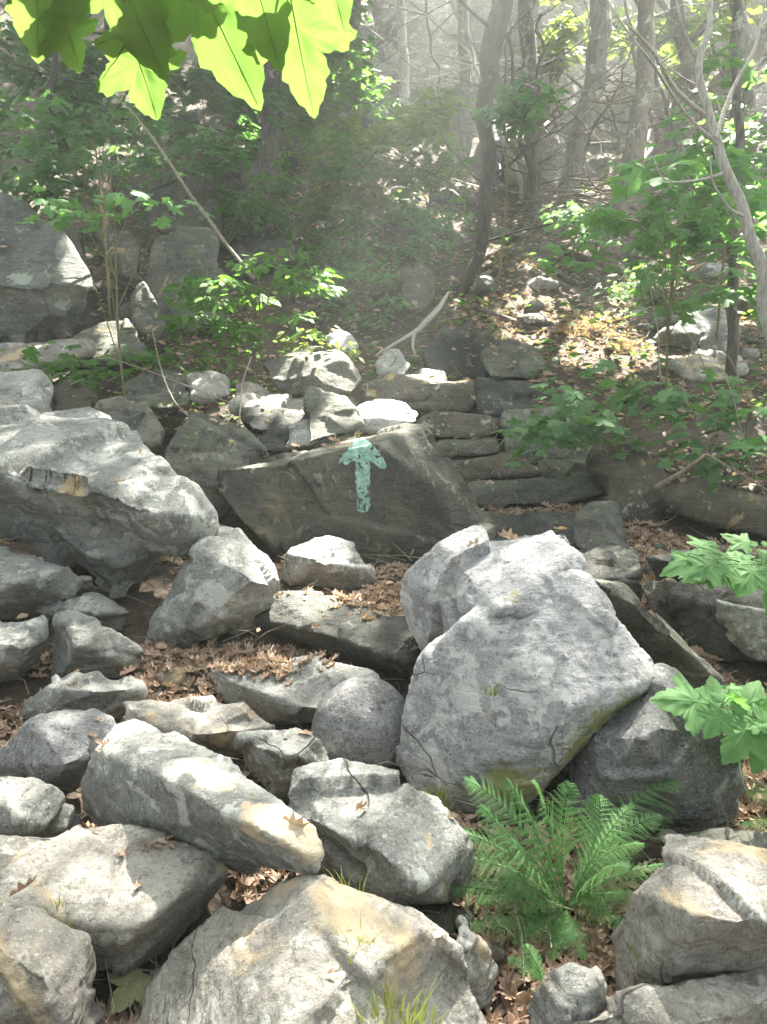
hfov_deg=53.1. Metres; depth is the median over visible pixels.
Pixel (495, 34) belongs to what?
tree
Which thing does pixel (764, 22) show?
thin tree
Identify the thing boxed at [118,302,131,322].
rock
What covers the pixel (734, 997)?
boulder
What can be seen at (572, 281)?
rock
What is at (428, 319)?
dead branch
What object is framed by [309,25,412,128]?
cliff block
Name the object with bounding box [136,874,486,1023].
boulder
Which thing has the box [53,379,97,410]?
boulder
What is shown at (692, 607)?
boulder
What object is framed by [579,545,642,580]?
boulder
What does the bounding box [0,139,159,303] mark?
maple sapling
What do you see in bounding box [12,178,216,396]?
maple sapling
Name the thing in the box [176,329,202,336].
rock
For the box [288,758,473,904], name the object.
boulder
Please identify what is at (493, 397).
boulder
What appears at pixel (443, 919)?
stone
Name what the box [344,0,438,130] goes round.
tree
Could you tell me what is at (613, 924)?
stone
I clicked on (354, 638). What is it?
slab
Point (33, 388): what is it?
boulder
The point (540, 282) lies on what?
rock
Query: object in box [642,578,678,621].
boulder
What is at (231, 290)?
rock
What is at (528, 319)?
rock
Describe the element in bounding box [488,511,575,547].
stone step
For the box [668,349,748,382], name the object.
boulder
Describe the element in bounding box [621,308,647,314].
boulder
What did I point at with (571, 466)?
boulder
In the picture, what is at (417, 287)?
boulder
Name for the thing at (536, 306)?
rock
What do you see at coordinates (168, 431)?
stone
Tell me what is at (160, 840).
leaf drift
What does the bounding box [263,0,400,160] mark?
maple sapling
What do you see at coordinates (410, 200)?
rock
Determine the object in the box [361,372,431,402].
stone step
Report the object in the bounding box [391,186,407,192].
rock
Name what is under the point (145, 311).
rock
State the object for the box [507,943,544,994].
fern
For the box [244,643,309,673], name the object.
leaf drift
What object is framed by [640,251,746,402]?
dead branch
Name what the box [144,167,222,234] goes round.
boulder
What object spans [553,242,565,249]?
rock
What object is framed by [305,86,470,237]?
maple shrub
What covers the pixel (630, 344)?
leaf drift
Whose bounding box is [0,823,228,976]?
slab
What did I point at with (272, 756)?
boulder
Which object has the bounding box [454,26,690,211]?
thin tree
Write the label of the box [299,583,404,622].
leaf drift
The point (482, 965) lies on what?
boulder
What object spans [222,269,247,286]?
rock
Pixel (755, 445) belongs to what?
maple sapling
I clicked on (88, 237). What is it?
rock
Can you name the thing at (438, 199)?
rock
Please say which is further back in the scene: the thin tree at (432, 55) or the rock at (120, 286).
the thin tree at (432, 55)
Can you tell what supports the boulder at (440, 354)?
on the ground
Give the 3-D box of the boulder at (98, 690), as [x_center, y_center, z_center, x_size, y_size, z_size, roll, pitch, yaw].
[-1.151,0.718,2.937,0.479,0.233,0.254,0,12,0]
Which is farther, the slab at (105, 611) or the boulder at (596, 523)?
the boulder at (596, 523)
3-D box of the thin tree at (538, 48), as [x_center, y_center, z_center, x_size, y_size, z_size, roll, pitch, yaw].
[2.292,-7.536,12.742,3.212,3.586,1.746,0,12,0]
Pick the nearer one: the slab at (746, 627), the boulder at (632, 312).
the slab at (746, 627)
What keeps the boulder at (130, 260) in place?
on the ground
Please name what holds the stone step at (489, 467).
on the ground
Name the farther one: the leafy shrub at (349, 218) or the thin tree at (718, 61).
the thin tree at (718, 61)
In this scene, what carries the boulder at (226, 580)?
on the ground
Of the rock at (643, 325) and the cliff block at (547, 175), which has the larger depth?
the cliff block at (547, 175)
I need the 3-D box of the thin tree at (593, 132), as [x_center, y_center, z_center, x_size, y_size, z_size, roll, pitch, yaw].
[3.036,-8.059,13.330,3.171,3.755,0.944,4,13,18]
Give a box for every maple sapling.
[0,6,164,219]
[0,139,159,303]
[5,88,171,320]
[6,340,175,395]
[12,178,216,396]
[95,117,253,225]
[113,56,296,167]
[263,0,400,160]
[364,142,473,232]
[469,74,570,289]
[490,358,744,467]
[508,0,626,114]
[533,200,621,279]
[536,139,766,421]
[607,0,758,105]
[656,39,766,340]
[657,430,765,492]
[666,402,766,532]
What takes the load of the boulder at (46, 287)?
on the ground
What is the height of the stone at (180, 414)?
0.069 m
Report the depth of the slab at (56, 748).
2.45 m
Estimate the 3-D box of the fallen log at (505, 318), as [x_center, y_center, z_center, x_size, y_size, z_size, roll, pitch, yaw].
[1.327,-1.967,7.905,0.964,0.398,0.090,7,14,31]
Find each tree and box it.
[0,3,260,229]
[0,11,171,223]
[209,11,378,167]
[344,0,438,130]
[353,0,566,298]
[361,0,481,114]
[374,0,606,199]
[381,0,517,149]
[407,13,647,224]
[425,0,618,128]
[427,0,519,160]
[437,0,635,232]
[439,0,587,182]
[446,5,624,142]
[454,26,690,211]
[457,32,623,193]
[471,0,654,155]
[504,0,635,195]
[538,0,719,267]
[559,0,656,144]
[570,0,708,143]
[572,0,709,160]
[598,0,764,196]
[606,0,766,342]
[624,3,766,193]
[628,0,766,223]
[656,0,721,186]
[670,0,764,119]
[672,17,766,119]
[678,28,766,157]
[725,0,744,387]
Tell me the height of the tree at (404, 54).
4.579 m
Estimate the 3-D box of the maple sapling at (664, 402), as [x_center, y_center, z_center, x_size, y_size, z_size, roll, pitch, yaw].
[1.451,-0.494,4.952,1.558,0.989,1.262,0,12,0]
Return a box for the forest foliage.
[366,0,766,38]
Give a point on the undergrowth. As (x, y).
(590, 364)
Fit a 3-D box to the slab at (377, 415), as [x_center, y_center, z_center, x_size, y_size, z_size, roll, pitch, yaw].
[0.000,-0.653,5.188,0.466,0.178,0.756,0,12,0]
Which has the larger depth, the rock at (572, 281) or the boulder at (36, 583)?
the rock at (572, 281)
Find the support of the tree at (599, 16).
on the ground
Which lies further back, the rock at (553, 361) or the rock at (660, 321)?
the rock at (660, 321)
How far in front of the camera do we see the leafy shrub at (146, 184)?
9.75 m
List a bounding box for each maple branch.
[0,0,357,119]
[649,671,766,780]
[660,533,766,614]
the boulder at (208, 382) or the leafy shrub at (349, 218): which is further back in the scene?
the leafy shrub at (349, 218)
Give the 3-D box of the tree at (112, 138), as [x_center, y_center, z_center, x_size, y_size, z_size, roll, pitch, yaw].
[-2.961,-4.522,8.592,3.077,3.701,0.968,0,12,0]
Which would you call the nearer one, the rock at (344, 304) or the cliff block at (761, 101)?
the rock at (344, 304)
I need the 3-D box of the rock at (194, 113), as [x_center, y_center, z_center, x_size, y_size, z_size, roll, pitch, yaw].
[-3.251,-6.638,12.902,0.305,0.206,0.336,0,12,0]
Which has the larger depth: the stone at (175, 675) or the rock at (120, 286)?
the rock at (120, 286)
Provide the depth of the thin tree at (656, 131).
13.39 m
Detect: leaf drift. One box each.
[87,714,124,751]
[90,826,195,850]
[141,636,338,679]
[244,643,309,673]
[275,585,399,607]
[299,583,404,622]
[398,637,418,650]
[432,280,579,367]
[548,311,634,345]
[605,336,642,353]
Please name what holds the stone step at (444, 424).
on the stone step at (454, 448)
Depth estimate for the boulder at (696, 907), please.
1.71 m
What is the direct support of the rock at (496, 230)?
on the ground
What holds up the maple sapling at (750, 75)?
on the ground
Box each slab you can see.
[0,338,96,373]
[0,708,115,796]
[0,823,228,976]
[36,592,127,631]
[122,695,274,757]
[228,393,303,415]
[232,235,294,266]
[240,407,308,434]
[254,590,420,678]
[356,399,417,432]
[715,599,766,660]
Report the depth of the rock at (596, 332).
7.49 m
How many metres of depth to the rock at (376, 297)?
8.63 m
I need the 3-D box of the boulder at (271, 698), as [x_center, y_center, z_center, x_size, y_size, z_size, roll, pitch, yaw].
[-0.352,0.720,2.973,0.680,0.232,0.389,0,12,0]
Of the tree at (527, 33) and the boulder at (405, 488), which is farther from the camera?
the tree at (527, 33)
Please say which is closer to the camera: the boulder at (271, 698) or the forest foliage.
the boulder at (271, 698)
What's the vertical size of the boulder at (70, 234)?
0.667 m
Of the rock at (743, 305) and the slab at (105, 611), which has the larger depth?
the rock at (743, 305)
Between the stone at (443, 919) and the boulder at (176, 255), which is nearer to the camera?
the stone at (443, 919)
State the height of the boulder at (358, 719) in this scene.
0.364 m
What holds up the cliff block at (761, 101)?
on the ground
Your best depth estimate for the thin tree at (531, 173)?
10.75 m
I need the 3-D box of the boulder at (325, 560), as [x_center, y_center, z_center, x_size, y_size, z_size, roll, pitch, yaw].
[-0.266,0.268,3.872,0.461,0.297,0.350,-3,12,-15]
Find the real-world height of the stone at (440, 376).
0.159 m
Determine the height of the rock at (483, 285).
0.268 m
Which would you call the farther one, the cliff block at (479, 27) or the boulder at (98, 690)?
the cliff block at (479, 27)
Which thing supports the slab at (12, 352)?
on the ground
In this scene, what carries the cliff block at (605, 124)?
on the ground
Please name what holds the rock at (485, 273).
on the ground
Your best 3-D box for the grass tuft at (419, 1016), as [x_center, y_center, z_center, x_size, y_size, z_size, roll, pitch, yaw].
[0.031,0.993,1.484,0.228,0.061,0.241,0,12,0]
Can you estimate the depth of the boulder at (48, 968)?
1.63 m
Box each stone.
[149,969,158,977]
[156,665,186,688]
[164,428,172,435]
[175,410,189,417]
[186,911,209,935]
[259,426,288,452]
[262,875,282,885]
[288,419,320,448]
[326,329,358,355]
[374,348,409,375]
[412,368,446,382]
[420,902,457,940]
[453,908,473,930]
[488,941,506,964]
[548,770,569,786]
[611,917,622,926]
[644,562,652,573]
[654,543,664,550]
[744,552,766,566]
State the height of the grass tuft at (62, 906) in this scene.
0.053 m
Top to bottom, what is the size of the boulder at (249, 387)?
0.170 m
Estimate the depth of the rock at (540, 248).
9.80 m
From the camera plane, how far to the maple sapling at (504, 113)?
8.10 m
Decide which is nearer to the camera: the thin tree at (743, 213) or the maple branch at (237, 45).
the maple branch at (237, 45)
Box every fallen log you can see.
[470,303,539,330]
[564,248,637,280]
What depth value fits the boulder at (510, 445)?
5.74 m
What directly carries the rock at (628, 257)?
on the ground
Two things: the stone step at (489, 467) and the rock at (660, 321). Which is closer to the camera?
the stone step at (489, 467)
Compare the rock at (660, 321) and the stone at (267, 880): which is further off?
the rock at (660, 321)
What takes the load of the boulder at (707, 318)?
on the ground
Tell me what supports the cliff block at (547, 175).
on the ground
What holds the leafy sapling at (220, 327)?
on the ground
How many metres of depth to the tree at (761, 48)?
12.21 m
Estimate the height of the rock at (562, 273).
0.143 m
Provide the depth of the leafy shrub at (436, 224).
8.96 m
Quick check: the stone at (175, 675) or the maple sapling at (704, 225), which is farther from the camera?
the maple sapling at (704, 225)
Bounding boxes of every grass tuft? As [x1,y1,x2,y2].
[40,886,84,926]
[320,913,389,966]
[325,867,368,890]
[343,966,452,1023]
[407,778,462,809]
[481,682,503,695]
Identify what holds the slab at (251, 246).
on the ground
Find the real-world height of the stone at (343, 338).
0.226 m
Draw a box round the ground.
[0,0,766,1022]
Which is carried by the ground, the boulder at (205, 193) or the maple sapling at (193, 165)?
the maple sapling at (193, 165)
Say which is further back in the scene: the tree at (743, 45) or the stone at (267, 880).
the tree at (743, 45)
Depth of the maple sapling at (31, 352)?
5.89 m
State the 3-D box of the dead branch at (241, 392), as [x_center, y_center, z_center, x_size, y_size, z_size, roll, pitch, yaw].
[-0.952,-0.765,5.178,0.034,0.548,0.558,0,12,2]
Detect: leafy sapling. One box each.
[93,336,283,413]
[153,248,346,383]
[277,325,364,448]
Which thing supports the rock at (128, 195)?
on the ground
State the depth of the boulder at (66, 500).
3.55 m
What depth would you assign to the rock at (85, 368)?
6.71 m
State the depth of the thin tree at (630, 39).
12.95 m
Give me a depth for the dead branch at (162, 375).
5.30 m
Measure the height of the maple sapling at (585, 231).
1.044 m
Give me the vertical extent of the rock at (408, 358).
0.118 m
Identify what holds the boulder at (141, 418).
on the ground
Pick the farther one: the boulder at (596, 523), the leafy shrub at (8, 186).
the leafy shrub at (8, 186)
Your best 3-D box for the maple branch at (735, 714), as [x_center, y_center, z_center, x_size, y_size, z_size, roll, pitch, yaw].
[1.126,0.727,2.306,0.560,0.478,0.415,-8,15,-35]
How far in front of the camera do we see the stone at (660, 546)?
4.39 m
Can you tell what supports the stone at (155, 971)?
on the ground
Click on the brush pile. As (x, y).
(559, 198)
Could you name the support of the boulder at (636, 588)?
on the ground
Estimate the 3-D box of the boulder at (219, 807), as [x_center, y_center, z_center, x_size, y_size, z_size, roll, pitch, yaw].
[-0.509,0.847,2.106,0.958,0.398,0.232,10,16,40]
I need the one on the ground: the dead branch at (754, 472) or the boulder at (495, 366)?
the boulder at (495, 366)
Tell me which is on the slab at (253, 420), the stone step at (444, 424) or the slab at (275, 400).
the slab at (275, 400)
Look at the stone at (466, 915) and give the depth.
2.09 m
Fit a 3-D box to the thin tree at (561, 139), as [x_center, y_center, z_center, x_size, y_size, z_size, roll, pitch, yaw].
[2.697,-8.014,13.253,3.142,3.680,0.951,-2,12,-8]
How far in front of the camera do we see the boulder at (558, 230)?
10.50 m
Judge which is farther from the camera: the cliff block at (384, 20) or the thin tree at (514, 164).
the cliff block at (384, 20)
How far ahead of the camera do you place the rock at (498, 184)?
12.35 m
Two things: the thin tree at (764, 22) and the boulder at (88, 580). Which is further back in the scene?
the thin tree at (764, 22)
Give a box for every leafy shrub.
[0,158,109,216]
[132,161,281,243]
[216,116,389,255]
[221,187,336,266]
[276,224,401,279]
[309,248,412,329]
[378,198,474,276]
[593,257,756,314]
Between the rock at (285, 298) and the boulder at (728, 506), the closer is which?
the boulder at (728, 506)
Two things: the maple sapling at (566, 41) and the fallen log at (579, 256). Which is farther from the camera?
the maple sapling at (566, 41)
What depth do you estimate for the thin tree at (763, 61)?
12.69 m
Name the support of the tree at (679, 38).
on the ground
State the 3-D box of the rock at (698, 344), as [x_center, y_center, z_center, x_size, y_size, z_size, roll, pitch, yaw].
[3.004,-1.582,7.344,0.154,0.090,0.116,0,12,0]
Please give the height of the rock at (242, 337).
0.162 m
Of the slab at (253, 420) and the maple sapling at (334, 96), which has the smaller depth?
the slab at (253, 420)
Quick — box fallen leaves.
[0,409,766,1023]
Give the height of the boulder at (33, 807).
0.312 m
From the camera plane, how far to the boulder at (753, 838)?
2.18 m
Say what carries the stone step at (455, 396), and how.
on the stone step at (444, 424)
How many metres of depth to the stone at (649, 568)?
4.08 m
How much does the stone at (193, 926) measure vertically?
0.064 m
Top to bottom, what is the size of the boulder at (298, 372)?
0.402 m
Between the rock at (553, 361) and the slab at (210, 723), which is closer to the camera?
the slab at (210, 723)
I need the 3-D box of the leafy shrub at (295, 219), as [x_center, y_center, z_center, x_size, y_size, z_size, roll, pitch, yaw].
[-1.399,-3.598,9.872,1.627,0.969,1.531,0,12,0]
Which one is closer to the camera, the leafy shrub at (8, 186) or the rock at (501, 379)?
the rock at (501, 379)
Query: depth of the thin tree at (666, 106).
10.49 m
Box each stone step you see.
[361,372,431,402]
[406,380,475,412]
[417,411,500,438]
[435,437,499,456]
[453,452,540,481]
[467,475,605,508]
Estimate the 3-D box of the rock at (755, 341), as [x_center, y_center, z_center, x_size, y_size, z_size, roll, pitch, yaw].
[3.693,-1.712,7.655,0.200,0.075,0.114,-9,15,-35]
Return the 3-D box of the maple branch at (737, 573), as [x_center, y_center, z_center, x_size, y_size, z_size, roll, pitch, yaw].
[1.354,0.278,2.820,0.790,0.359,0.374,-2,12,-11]
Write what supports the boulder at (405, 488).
on the ground
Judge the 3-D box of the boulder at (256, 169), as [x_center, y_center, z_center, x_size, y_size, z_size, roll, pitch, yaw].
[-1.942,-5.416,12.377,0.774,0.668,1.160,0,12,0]
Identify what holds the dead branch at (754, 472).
on the boulder at (728, 506)
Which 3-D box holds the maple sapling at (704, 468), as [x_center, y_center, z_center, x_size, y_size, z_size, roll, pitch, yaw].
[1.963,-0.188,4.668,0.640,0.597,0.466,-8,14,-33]
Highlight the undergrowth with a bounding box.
[0,120,766,460]
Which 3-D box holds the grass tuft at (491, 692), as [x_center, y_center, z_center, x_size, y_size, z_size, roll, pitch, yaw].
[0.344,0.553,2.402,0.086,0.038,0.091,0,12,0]
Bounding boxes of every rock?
[70,367,93,375]
[75,222,112,241]
[102,282,130,289]
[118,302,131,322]
[122,193,143,209]
[130,281,166,343]
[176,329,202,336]
[181,110,199,123]
[218,236,238,250]
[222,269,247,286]
[227,287,237,300]
[233,333,250,343]
[280,290,312,303]
[318,185,337,194]
[328,296,352,309]
[368,281,394,300]
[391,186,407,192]
[398,196,423,203]
[404,356,418,363]
[428,189,475,208]
[470,275,496,296]
[475,227,506,245]
[476,271,490,276]
[489,378,506,381]
[492,180,504,190]
[512,231,531,240]
[517,313,555,326]
[524,299,544,313]
[528,276,558,289]
[534,242,550,252]
[549,357,560,363]
[552,269,567,278]
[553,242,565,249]
[564,278,579,286]
[586,275,601,283]
[587,328,603,334]
[622,248,649,259]
[632,323,653,329]
[649,314,679,329]
[650,298,659,303]
[653,326,699,350]
[687,263,728,279]
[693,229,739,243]
[693,342,700,349]
[737,296,756,315]
[740,348,759,357]
[744,337,763,343]
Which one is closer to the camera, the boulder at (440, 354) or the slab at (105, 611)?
the slab at (105, 611)
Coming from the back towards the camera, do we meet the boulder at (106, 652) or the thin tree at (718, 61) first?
the thin tree at (718, 61)
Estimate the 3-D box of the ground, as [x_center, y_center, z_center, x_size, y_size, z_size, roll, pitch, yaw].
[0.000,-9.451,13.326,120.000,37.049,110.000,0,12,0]
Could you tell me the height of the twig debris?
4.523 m
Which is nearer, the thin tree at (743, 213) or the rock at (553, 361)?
the thin tree at (743, 213)
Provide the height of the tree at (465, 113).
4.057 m
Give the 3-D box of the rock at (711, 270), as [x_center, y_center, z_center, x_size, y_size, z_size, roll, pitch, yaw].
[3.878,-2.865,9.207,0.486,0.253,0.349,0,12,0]
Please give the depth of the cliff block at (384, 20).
15.34 m
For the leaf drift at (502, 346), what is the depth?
7.74 m
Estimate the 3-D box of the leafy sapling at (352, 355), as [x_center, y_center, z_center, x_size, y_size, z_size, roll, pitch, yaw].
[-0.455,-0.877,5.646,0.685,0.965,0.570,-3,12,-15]
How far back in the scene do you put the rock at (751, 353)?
7.31 m
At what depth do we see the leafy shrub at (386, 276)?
7.75 m
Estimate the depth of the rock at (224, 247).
9.91 m
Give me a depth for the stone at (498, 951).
1.99 m
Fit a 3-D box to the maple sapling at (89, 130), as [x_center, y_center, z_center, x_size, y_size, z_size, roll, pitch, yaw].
[-2.643,-2.684,7.140,1.601,2.362,1.274,0,12,0]
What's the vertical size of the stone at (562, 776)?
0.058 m
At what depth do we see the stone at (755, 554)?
3.78 m
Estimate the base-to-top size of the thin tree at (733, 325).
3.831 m
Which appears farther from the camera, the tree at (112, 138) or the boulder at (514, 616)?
the tree at (112, 138)
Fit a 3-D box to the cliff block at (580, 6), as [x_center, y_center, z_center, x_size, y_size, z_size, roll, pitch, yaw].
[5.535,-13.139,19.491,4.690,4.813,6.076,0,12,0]
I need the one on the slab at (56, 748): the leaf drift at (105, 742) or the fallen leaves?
the leaf drift at (105, 742)
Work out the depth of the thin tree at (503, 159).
12.01 m
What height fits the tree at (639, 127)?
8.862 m
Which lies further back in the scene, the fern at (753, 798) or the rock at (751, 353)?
the rock at (751, 353)
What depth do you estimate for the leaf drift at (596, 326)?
7.60 m
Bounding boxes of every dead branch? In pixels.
[96,326,229,416]
[113,96,255,279]
[238,357,251,424]
[375,291,449,355]
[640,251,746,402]
[654,453,766,490]
[704,326,766,499]
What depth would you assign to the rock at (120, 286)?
8.57 m
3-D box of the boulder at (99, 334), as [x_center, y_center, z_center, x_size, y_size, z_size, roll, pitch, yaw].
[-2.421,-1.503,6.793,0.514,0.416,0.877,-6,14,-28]
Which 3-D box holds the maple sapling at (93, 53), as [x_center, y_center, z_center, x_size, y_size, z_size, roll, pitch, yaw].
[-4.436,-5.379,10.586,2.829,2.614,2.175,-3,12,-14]
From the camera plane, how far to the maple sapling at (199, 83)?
11.95 m
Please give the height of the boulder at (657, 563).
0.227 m
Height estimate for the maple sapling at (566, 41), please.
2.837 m
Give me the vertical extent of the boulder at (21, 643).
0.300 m
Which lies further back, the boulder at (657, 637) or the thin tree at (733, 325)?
the thin tree at (733, 325)
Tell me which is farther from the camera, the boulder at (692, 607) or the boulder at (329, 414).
the boulder at (329, 414)
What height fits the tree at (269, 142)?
7.599 m
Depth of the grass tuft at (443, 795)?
2.42 m
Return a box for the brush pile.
[489,182,694,248]
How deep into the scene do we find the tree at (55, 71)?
8.74 m
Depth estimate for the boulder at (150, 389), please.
5.54 m
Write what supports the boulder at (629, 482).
on the ground
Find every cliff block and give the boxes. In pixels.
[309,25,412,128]
[371,0,479,103]
[450,0,539,100]
[492,119,593,190]
[537,0,698,68]
[539,24,662,151]
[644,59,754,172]
[689,0,766,129]
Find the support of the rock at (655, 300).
on the ground
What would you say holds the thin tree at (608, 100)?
on the ground
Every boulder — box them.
[0,193,92,343]
[0,369,53,413]
[0,405,219,599]
[0,546,82,619]
[0,615,48,682]
[0,776,79,837]
[0,901,102,1023]
[21,671,147,720]
[52,610,143,678]
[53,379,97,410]
[63,220,86,265]
[76,575,95,596]
[78,318,146,366]
[81,719,323,874]
[95,227,140,280]
[95,396,164,452]
[125,369,189,413]
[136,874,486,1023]
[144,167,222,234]
[144,226,228,332]
[147,524,279,645]
[163,412,268,521]
[186,370,230,405]
[210,655,379,724]
[215,423,495,568]
[234,382,270,396]
[234,727,328,798]
[240,161,283,192]
[262,346,361,396]
[281,536,375,590]
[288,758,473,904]
[303,386,364,443]
[311,676,404,769]
[395,524,654,821]
[399,263,435,311]
[423,323,495,379]
[456,915,497,1009]
[474,377,533,417]
[479,339,544,379]
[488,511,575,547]
[500,408,579,464]
[524,225,562,237]
[526,962,607,1023]
[536,447,589,477]
[569,663,745,833]
[572,501,628,549]
[573,966,766,1023]
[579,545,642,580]
[586,441,665,527]
[593,577,725,688]
[611,834,766,990]
[613,578,643,600]
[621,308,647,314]
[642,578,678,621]
[645,549,687,582]
[657,827,766,848]
[660,477,766,539]
[667,578,766,664]
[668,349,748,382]
[675,307,740,351]
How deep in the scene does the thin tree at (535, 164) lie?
10.48 m
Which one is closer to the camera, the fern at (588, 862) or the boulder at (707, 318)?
the fern at (588, 862)
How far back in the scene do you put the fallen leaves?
2.28 m
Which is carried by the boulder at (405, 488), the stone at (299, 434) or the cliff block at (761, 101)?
the stone at (299, 434)
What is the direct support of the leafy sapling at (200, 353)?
on the ground
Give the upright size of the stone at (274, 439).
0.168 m
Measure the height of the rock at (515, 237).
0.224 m
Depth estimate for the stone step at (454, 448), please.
5.68 m
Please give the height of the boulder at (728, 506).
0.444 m
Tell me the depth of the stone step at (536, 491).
5.04 m
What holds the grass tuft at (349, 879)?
on the boulder at (272, 954)
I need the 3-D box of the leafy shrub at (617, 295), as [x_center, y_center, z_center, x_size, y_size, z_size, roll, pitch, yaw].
[3.112,-2.383,8.279,1.799,0.707,1.308,0,12,0]
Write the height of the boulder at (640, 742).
0.564 m
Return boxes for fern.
[450,776,681,960]
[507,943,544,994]
[740,779,766,831]
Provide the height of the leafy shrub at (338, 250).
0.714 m
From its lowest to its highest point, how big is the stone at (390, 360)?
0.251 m
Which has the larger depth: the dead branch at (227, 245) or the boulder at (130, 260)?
the boulder at (130, 260)
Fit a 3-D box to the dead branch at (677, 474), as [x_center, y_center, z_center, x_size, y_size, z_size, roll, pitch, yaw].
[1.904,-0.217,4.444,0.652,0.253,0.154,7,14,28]
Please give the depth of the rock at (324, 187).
11.62 m
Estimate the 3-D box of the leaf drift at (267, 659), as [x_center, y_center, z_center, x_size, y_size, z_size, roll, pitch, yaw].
[-0.632,0.609,3.212,0.906,0.157,0.580,0,12,0]
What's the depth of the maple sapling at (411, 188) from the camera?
9.91 m
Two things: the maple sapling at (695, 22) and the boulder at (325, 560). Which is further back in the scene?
the maple sapling at (695, 22)
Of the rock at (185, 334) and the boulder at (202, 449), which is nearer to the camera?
the boulder at (202, 449)
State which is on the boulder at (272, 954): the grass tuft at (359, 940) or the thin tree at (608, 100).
the grass tuft at (359, 940)
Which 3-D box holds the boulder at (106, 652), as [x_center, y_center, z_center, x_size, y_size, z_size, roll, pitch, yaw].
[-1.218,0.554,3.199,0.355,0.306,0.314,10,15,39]
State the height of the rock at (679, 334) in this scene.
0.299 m
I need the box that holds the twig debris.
[0,162,766,1023]
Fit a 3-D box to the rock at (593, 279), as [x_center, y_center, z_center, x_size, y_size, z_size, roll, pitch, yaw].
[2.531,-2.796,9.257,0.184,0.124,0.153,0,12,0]
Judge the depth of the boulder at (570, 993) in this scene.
1.72 m

